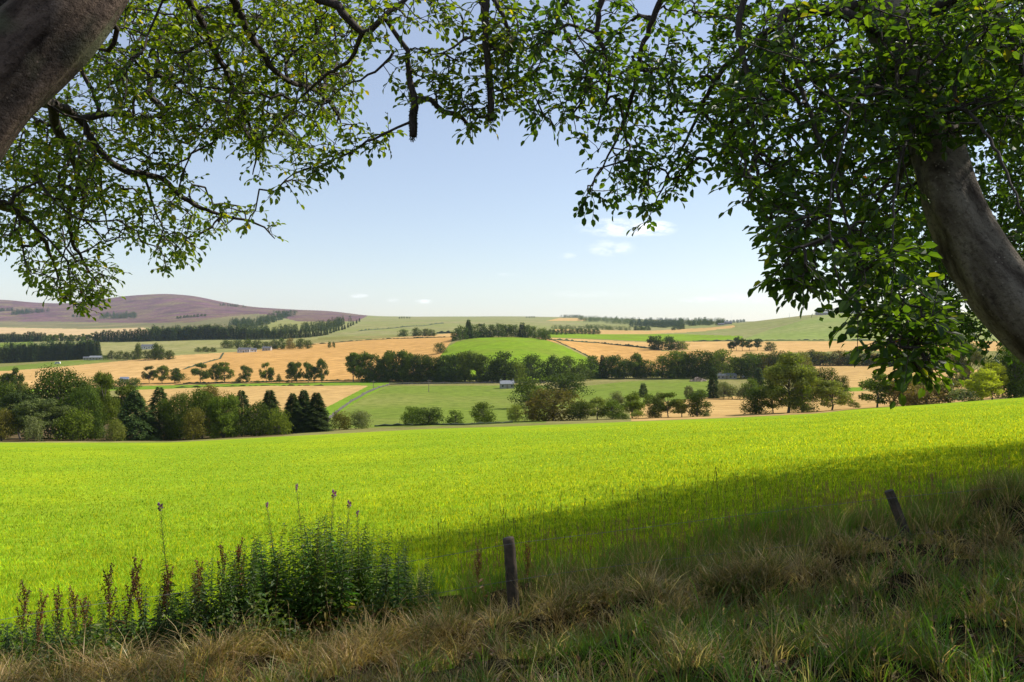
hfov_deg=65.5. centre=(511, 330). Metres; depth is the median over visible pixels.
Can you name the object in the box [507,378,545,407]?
broadleaf tree
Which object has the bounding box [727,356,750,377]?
broadleaf tree
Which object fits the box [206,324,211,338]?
spruce tree
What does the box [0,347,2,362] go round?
spruce tree
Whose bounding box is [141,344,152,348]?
farmhouse
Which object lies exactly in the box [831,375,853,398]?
broadleaf tree
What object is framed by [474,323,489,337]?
broadleaf tree
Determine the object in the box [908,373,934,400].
broadleaf tree
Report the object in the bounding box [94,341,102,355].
spruce tree
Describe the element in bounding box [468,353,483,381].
slender tree
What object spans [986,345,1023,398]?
broadleaf tree
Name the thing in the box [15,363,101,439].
broadleaf tree
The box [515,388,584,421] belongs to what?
broadleaf tree
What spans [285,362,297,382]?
slender tree
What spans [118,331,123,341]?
spruce tree
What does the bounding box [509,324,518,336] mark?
broadleaf tree
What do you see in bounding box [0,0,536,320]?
beech tree
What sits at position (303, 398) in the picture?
spruce tree
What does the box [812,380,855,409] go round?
broadleaf tree
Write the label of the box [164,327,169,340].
spruce tree
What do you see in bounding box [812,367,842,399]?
broadleaf tree
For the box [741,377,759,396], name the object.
broadleaf tree
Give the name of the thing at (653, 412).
broadleaf tree
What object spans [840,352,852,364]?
broadleaf tree
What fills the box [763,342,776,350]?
broadleaf tree
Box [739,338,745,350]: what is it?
pine tree
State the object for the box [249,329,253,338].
spruce tree
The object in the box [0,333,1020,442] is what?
rough pasture
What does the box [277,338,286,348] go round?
broadleaf tree
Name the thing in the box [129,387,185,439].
fir tree
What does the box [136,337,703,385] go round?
wheat field
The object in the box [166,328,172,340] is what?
spruce tree
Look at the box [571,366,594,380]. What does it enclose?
broadleaf tree
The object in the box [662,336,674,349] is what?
broadleaf tree
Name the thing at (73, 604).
dock plant
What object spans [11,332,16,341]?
spruce tree
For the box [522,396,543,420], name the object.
broadleaf tree
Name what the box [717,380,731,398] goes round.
broadleaf tree
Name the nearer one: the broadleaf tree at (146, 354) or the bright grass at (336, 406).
the bright grass at (336, 406)
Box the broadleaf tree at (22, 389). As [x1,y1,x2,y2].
[14,382,31,393]
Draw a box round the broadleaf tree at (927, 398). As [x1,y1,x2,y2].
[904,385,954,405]
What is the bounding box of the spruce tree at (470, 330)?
[463,319,473,338]
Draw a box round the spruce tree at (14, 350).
[10,347,15,362]
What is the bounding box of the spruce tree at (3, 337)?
[0,333,5,341]
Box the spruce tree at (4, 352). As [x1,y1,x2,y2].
[0,347,9,362]
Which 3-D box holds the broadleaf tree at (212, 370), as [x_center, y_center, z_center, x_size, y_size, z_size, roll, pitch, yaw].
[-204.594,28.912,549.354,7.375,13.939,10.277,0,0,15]
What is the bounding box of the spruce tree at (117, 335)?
[115,330,120,341]
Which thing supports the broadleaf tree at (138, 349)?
on the barley field at (128, 368)
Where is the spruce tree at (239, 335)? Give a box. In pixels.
[237,328,242,338]
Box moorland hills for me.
[0,314,823,348]
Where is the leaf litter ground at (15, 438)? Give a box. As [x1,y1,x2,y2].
[0,419,296,441]
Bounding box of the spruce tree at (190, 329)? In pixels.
[187,327,194,339]
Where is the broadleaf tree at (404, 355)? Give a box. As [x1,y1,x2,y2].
[395,349,413,376]
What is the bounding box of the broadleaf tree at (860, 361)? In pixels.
[846,349,865,365]
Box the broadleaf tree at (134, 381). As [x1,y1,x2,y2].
[125,377,142,387]
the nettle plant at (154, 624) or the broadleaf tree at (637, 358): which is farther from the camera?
the broadleaf tree at (637, 358)
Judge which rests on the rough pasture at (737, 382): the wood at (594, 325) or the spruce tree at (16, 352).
the spruce tree at (16, 352)
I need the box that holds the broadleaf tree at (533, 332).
[528,326,540,337]
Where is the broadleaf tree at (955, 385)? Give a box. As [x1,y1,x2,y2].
[932,380,968,402]
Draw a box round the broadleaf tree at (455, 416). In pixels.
[445,410,463,423]
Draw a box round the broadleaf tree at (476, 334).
[467,325,480,337]
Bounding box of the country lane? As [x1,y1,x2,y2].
[328,384,388,417]
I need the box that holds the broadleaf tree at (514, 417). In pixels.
[506,404,522,421]
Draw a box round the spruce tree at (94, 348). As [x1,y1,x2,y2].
[90,341,98,355]
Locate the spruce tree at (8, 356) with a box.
[3,348,13,362]
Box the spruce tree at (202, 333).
[199,327,206,338]
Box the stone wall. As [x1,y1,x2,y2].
[389,382,544,384]
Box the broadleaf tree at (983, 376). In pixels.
[959,368,1004,400]
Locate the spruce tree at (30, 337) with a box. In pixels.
[28,332,33,341]
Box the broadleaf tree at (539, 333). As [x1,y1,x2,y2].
[536,327,548,338]
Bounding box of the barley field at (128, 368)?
[0,333,1002,388]
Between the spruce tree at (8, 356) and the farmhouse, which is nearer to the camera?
the spruce tree at (8, 356)
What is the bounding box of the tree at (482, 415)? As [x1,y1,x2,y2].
[469,401,497,422]
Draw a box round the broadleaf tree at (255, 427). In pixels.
[238,400,273,436]
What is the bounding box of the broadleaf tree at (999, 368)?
[976,362,1009,399]
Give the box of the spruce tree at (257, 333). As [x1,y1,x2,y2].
[255,329,258,338]
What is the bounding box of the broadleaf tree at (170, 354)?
[165,350,174,359]
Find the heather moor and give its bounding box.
[0,294,366,322]
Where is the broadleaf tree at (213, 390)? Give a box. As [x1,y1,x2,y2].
[202,384,236,435]
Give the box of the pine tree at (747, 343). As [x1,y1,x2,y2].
[745,339,752,349]
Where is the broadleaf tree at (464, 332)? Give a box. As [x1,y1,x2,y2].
[456,325,468,339]
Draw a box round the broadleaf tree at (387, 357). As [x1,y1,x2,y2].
[381,350,398,378]
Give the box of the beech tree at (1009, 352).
[995,144,1023,364]
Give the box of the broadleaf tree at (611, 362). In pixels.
[599,355,622,378]
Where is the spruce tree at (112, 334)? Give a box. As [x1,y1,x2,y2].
[109,331,114,341]
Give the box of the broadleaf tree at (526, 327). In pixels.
[522,325,531,337]
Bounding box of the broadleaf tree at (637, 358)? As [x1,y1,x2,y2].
[628,352,643,375]
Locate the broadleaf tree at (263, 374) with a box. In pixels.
[258,361,273,382]
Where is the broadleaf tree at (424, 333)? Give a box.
[417,328,430,335]
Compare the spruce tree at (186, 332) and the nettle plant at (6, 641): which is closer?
the nettle plant at (6, 641)
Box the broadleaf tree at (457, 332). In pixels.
[450,328,461,340]
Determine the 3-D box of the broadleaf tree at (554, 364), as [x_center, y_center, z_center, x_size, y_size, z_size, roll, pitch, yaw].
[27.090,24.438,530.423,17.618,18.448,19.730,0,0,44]
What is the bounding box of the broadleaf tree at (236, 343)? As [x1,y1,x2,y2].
[231,340,243,347]
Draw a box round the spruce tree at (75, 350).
[72,343,78,359]
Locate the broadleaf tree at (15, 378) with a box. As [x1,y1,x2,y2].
[8,367,24,392]
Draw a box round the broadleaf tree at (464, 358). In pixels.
[451,349,478,381]
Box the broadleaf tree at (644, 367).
[632,359,651,377]
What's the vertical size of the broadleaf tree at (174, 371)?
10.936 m
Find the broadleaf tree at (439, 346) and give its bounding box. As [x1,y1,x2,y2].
[433,342,446,352]
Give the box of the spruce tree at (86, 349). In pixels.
[81,340,91,358]
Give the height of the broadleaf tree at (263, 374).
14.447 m
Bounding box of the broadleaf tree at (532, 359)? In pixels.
[517,353,551,380]
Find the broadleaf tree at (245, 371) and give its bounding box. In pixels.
[238,365,253,382]
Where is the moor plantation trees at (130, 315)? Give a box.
[99,311,137,318]
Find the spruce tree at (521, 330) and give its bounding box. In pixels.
[516,322,528,337]
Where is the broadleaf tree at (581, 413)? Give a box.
[563,400,596,419]
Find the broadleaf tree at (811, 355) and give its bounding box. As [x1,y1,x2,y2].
[805,349,822,363]
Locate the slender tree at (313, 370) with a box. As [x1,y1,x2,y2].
[310,366,317,380]
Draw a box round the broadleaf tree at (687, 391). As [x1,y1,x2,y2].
[683,385,693,398]
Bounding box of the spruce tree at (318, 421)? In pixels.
[295,392,333,432]
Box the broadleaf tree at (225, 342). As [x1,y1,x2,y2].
[220,340,233,347]
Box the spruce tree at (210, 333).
[208,327,216,338]
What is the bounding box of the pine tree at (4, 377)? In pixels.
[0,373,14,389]
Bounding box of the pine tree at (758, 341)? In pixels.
[753,338,762,350]
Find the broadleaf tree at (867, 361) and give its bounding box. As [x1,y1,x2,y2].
[859,352,875,364]
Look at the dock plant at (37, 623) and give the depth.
7.52 m
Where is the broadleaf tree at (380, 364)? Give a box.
[371,358,389,381]
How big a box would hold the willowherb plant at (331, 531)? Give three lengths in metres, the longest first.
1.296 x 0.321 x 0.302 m
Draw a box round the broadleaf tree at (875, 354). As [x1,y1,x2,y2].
[866,352,883,365]
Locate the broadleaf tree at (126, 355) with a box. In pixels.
[122,351,129,359]
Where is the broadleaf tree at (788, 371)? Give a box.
[759,350,821,412]
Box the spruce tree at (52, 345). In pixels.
[49,342,54,360]
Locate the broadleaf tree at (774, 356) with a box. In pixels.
[767,350,784,368]
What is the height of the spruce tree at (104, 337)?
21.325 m
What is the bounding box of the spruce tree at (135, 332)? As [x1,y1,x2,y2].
[132,329,138,340]
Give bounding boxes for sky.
[0,0,1023,320]
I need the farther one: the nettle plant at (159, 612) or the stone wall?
the stone wall
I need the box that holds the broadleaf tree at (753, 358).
[739,351,767,377]
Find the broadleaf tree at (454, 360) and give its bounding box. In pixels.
[442,353,467,380]
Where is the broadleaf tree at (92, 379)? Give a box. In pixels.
[86,377,103,387]
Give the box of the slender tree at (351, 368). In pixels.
[344,352,362,380]
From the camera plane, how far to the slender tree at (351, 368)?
533.42 m
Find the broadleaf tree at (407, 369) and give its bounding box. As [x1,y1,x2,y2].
[401,354,422,381]
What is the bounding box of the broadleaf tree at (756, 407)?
[739,386,773,414]
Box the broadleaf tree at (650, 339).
[645,336,657,348]
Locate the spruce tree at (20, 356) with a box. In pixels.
[16,344,25,362]
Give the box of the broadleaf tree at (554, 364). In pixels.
[540,354,563,379]
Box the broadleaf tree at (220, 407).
[204,392,242,438]
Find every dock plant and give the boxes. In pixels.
[0,577,34,660]
[22,588,47,656]
[40,585,71,666]
[59,585,82,645]
[77,593,93,647]
[96,563,128,646]
[111,554,143,653]
[133,570,153,643]
[148,563,173,632]
[156,571,172,629]
[185,557,203,640]
[191,566,212,635]
[214,542,228,637]
[233,537,248,597]
[468,546,488,602]
[518,542,532,600]
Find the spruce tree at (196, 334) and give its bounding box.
[194,327,200,338]
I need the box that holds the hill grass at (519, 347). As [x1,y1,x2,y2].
[441,332,742,379]
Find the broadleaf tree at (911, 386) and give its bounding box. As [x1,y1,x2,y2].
[885,378,916,406]
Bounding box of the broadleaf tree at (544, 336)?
[540,330,552,339]
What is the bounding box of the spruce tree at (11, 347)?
[7,343,13,362]
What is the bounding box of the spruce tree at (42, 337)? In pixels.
[37,332,44,341]
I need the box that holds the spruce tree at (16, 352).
[13,344,21,362]
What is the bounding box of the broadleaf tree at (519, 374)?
[505,361,527,381]
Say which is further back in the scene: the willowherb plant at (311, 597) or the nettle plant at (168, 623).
the willowherb plant at (311, 597)
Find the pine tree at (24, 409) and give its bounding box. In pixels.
[10,398,77,440]
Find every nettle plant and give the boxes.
[0,627,11,654]
[1,622,18,665]
[22,619,33,664]
[27,613,42,663]
[41,619,48,649]
[45,622,56,670]
[53,616,64,671]
[57,608,68,666]
[69,627,78,655]
[82,599,97,656]
[86,599,93,643]
[96,590,109,654]
[108,603,123,650]
[114,592,131,655]
[123,598,135,648]
[125,594,137,657]
[136,586,147,647]
[138,583,151,652]
[148,607,160,649]
[151,580,163,639]
[152,606,162,652]
[162,595,173,646]
[176,583,183,626]
[180,572,208,650]
[196,584,208,647]
[199,571,208,631]
[206,558,217,625]
[223,569,231,630]
[226,569,242,635]
[228,582,241,635]
[247,578,257,627]
[263,555,279,624]
[269,550,280,625]
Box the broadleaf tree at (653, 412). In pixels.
[644,397,666,417]
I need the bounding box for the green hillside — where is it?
[746,312,998,340]
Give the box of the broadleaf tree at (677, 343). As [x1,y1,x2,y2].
[668,339,680,349]
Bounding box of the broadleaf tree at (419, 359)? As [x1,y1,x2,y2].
[409,353,430,381]
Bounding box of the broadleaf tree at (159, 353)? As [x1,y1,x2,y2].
[156,348,165,359]
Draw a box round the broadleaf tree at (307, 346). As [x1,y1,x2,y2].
[303,340,312,348]
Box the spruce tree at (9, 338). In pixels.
[6,333,11,341]
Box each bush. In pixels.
[21,413,45,440]
[51,408,95,440]
[103,419,127,440]
[171,372,189,382]
[179,406,206,439]
[263,406,293,434]
[276,374,281,381]
[330,409,352,429]
[350,410,373,428]
[606,390,625,406]
[617,413,629,418]
[625,391,640,403]
[630,410,645,418]
[642,393,653,405]
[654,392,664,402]
[697,389,707,398]
[723,384,740,398]
[734,386,748,398]
[847,401,859,407]
[946,388,979,401]
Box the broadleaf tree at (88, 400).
[55,384,109,439]
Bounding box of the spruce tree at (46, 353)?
[42,345,49,360]
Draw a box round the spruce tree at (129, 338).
[126,330,132,341]
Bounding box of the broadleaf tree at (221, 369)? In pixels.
[214,362,234,381]
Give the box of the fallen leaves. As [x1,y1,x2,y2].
[28,491,1023,681]
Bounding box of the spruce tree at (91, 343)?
[88,340,92,355]
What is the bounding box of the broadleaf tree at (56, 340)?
[53,334,58,342]
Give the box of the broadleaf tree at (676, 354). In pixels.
[664,350,688,377]
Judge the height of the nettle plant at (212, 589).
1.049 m
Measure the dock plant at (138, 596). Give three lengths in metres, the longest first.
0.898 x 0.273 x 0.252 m
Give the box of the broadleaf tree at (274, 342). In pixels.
[269,339,278,348]
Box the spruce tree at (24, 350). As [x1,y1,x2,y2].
[20,343,27,361]
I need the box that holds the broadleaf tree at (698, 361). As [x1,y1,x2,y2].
[684,350,715,377]
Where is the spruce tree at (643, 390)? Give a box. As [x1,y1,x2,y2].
[638,383,647,397]
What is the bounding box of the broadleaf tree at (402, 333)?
[397,329,410,336]
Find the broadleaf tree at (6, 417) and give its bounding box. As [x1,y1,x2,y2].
[0,407,23,440]
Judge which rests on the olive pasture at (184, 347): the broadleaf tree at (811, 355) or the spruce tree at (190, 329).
the spruce tree at (190, 329)
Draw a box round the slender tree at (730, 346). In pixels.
[727,341,734,350]
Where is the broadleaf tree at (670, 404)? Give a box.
[652,392,685,416]
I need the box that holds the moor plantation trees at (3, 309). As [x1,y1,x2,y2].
[0,307,13,311]
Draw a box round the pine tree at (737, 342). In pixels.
[732,336,740,350]
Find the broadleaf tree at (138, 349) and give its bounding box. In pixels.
[134,342,142,358]
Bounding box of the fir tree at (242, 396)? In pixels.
[223,390,254,435]
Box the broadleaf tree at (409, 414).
[399,406,424,423]
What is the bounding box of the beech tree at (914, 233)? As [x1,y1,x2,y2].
[807,9,1023,358]
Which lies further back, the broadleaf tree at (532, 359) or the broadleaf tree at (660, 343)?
the broadleaf tree at (660, 343)
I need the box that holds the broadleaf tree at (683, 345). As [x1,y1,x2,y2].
[677,340,689,349]
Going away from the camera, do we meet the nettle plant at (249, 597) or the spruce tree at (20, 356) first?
the nettle plant at (249, 597)
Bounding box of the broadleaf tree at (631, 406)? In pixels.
[621,395,645,417]
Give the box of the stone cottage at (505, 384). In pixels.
[499,379,514,388]
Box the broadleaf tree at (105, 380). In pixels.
[92,370,120,427]
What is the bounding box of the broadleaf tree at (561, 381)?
[538,372,595,396]
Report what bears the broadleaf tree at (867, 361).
on the stubble field at (725, 407)
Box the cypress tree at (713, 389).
[705,366,718,398]
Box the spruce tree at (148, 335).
[143,328,150,341]
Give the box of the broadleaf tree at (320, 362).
[315,358,329,382]
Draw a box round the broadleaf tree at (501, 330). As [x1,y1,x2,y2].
[490,324,505,336]
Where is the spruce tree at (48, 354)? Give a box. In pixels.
[44,345,52,360]
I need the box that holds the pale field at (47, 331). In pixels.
[0,327,147,339]
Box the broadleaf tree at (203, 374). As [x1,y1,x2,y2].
[190,362,209,382]
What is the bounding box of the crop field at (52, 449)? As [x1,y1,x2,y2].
[0,397,1023,649]
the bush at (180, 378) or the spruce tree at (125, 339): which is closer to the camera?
the bush at (180, 378)
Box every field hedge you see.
[164,338,279,340]
[175,384,323,387]
[183,379,363,383]
[184,353,223,368]
[293,336,451,345]
[359,323,442,330]
[374,420,512,426]
[548,338,586,355]
[554,339,661,349]
[698,339,886,340]
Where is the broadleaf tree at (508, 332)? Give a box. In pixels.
[500,324,514,336]
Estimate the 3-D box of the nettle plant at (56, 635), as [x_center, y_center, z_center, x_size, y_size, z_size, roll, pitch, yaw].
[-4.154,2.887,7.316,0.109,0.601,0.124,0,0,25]
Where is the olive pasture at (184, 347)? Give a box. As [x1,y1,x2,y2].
[94,320,341,359]
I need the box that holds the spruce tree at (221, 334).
[220,327,226,338]
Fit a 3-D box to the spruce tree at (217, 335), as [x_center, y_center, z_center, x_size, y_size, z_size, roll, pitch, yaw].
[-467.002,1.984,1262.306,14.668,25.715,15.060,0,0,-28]
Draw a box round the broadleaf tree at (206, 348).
[202,346,209,351]
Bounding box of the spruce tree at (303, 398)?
[294,389,314,429]
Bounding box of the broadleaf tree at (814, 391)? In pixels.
[807,368,822,400]
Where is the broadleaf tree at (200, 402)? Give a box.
[173,386,219,439]
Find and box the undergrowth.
[0,579,449,681]
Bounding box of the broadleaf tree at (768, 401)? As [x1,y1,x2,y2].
[754,379,787,412]
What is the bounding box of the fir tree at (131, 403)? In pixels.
[102,390,161,440]
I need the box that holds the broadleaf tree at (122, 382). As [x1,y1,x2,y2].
[114,378,131,387]
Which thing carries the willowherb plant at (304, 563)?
on the grassy bank
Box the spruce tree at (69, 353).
[65,342,73,359]
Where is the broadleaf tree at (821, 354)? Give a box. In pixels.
[813,351,828,365]
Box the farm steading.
[88,356,101,359]
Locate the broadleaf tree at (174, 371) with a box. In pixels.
[166,368,180,381]
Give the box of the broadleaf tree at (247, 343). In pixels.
[241,339,253,347]
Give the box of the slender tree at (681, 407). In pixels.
[673,399,688,416]
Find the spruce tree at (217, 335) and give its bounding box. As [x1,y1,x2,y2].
[213,325,220,338]
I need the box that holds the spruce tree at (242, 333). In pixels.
[240,328,245,338]
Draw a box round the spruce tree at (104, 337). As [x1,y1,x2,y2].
[100,329,106,341]
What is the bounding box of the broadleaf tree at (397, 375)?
[383,352,405,381]
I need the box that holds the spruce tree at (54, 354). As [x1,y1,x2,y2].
[52,343,59,360]
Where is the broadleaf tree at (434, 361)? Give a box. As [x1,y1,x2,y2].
[421,356,441,381]
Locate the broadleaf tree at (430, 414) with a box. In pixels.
[412,406,446,425]
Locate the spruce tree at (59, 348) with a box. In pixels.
[55,341,62,360]
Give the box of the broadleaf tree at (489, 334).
[482,325,496,336]
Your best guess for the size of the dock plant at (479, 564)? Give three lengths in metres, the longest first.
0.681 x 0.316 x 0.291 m
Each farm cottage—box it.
[237,347,250,352]
[262,346,271,350]
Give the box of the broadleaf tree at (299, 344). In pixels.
[294,338,305,348]
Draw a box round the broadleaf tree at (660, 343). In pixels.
[650,335,666,349]
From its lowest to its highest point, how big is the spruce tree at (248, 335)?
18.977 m
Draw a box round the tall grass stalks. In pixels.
[9,448,1023,681]
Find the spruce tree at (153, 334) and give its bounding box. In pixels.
[150,326,156,340]
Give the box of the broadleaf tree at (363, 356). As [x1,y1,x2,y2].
[351,352,369,380]
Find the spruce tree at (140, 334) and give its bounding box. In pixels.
[138,330,143,341]
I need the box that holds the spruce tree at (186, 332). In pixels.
[184,325,190,339]
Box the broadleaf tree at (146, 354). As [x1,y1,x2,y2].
[139,350,152,359]
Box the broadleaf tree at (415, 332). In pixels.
[410,327,420,336]
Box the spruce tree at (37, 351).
[33,345,42,361]
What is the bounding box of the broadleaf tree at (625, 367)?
[611,357,633,378]
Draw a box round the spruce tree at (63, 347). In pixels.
[58,343,66,359]
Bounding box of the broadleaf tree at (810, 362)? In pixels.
[795,351,812,365]
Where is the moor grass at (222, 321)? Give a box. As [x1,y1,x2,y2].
[0,314,269,328]
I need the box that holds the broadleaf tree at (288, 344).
[285,338,295,348]
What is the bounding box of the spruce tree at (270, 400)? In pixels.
[256,390,280,433]
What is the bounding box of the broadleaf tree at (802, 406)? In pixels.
[786,384,819,412]
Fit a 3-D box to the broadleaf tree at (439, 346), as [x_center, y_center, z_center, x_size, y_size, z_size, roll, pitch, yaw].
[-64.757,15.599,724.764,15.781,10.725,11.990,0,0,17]
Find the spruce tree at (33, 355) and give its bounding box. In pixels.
[31,343,38,361]
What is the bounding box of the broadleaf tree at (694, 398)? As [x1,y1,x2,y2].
[686,391,714,416]
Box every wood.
[1,336,85,355]
[153,315,352,334]
[229,310,295,327]
[551,323,631,330]
[560,314,580,317]
[577,315,631,323]
[629,317,685,327]
[679,317,724,325]
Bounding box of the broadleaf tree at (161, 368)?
[152,365,170,381]
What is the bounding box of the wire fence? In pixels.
[1,487,1008,666]
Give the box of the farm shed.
[717,373,736,378]
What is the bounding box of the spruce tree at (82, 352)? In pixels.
[78,342,86,359]
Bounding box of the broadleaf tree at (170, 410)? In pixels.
[155,390,193,439]
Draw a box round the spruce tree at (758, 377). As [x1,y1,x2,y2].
[753,368,765,387]
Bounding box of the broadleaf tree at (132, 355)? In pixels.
[129,350,135,359]
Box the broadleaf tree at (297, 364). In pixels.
[292,361,302,381]
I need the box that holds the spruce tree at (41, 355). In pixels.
[38,345,46,360]
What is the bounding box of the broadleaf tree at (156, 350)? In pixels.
[153,346,163,359]
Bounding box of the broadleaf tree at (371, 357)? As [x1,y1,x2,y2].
[360,353,383,381]
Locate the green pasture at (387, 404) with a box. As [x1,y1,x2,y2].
[0,342,708,428]
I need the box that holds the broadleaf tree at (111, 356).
[105,350,115,359]
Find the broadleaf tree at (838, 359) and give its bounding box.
[828,350,848,365]
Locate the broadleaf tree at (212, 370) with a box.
[208,363,218,380]
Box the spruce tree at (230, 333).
[228,326,234,338]
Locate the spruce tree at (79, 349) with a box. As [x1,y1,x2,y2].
[75,341,83,359]
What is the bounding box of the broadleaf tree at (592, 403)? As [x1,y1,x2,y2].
[584,396,608,419]
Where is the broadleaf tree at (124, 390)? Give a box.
[107,384,147,425]
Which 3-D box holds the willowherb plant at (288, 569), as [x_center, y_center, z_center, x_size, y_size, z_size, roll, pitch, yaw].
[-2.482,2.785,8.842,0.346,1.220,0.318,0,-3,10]
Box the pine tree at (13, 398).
[0,392,41,439]
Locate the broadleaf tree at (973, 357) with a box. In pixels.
[947,341,988,391]
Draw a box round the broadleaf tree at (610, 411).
[602,399,624,418]
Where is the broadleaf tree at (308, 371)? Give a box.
[302,361,313,381]
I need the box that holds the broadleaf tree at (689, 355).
[679,352,698,377]
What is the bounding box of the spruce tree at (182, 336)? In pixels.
[178,328,185,340]
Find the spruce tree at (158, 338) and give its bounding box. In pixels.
[156,328,162,340]
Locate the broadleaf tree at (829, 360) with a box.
[820,353,839,365]
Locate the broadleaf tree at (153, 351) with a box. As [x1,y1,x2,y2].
[149,342,157,358]
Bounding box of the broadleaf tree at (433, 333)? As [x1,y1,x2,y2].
[427,329,436,335]
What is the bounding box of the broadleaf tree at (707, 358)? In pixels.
[700,351,724,377]
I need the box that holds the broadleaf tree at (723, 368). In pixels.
[709,349,740,377]
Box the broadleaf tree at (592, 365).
[579,355,601,378]
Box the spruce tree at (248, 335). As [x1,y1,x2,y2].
[246,328,250,338]
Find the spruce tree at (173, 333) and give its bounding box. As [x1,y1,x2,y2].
[169,328,177,340]
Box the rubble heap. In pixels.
[689,377,706,381]
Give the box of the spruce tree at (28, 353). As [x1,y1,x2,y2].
[24,345,31,361]
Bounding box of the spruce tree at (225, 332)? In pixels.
[223,328,228,338]
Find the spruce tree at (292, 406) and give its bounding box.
[274,393,305,433]
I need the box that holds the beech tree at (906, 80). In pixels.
[495,0,1023,408]
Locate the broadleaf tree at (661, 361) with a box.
[646,354,678,377]
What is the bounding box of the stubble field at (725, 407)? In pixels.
[120,318,1019,420]
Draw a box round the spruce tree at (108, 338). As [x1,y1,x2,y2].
[106,330,112,341]
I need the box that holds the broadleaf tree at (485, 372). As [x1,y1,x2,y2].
[474,355,498,381]
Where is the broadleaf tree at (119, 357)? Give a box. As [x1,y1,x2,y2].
[114,350,123,359]
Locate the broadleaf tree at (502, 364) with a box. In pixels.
[487,351,519,381]
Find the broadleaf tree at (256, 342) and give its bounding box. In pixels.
[250,340,263,347]
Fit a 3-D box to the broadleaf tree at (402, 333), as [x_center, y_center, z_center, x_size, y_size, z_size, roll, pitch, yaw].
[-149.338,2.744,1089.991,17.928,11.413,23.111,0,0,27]
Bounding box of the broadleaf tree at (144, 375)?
[141,366,154,382]
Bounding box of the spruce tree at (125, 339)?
[123,331,129,341]
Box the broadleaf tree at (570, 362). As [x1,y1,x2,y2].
[556,355,586,380]
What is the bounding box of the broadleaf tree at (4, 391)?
[0,380,23,434]
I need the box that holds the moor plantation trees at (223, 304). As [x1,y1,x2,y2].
[219,302,245,307]
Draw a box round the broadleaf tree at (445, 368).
[432,355,456,381]
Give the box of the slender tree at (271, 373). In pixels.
[268,370,274,382]
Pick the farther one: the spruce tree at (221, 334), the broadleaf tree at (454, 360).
the spruce tree at (221, 334)
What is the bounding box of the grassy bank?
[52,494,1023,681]
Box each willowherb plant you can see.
[157,502,184,631]
[166,594,178,642]
[167,604,184,658]
[168,586,178,630]
[171,599,180,629]
[174,593,193,648]
[177,589,195,651]
[180,584,188,628]
[185,585,193,624]
[186,568,209,645]
[201,562,220,637]
[210,564,229,641]
[212,565,222,607]
[216,557,233,638]
[219,571,237,643]
[224,550,240,633]
[225,562,236,630]
[230,547,241,600]
[230,549,245,632]
[230,554,239,619]
[235,542,250,623]
[240,538,262,655]
[240,546,251,614]
[241,558,264,638]
[242,557,263,630]
[249,546,266,640]
[250,534,272,626]
[251,566,268,640]
[254,535,277,630]
[256,537,279,643]
[261,523,288,649]
[263,542,270,596]
[265,502,290,613]
[265,531,300,638]
[266,539,276,579]
[273,549,286,625]
[277,546,300,648]
[279,539,291,616]
[281,527,296,610]
[283,520,307,644]
[285,529,301,618]
[288,537,311,641]
[292,541,304,603]
[293,515,314,628]
[295,484,313,617]
[299,524,328,644]
[300,526,316,628]
[301,528,314,589]
[302,518,324,636]
[302,523,331,639]
[309,522,344,637]
[312,517,337,641]
[315,518,323,573]
[318,489,338,620]
[319,517,360,627]
[321,534,333,614]
[322,513,330,558]
[323,517,341,628]
[326,516,335,567]
[328,522,354,634]
[334,523,345,578]
[335,534,352,599]
[335,541,350,619]
[341,536,356,595]
[342,500,352,582]
[345,541,358,623]
[346,519,363,601]
[352,510,367,611]
[352,524,368,598]
[353,534,371,624]
[354,524,368,585]
[361,524,372,583]
[361,552,373,613]
[362,541,375,608]
[364,530,373,592]
[366,542,382,593]
[367,523,379,598]
[369,552,385,625]
[373,531,396,623]
[375,529,390,593]
[376,553,386,618]
[379,548,389,605]
[381,560,397,620]
[386,542,407,625]
[386,556,394,606]
[392,558,400,596]
[395,542,412,615]
[397,550,405,608]
[399,543,411,583]
[402,567,416,602]
[403,554,418,623]
[414,571,424,608]
[415,569,427,600]
[417,556,433,617]
[426,568,442,626]
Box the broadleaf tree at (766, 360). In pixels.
[756,352,777,377]
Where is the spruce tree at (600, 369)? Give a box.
[597,355,607,378]
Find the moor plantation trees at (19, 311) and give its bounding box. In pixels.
[11,308,49,314]
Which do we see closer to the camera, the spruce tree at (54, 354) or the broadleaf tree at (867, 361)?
the broadleaf tree at (867, 361)
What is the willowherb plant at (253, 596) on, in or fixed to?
on the grassy bank
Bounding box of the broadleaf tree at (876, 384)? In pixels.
[858,373,894,407]
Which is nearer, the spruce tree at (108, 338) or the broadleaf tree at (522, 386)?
the broadleaf tree at (522, 386)
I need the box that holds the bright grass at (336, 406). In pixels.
[30,365,889,418]
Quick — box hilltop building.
[815,312,827,314]

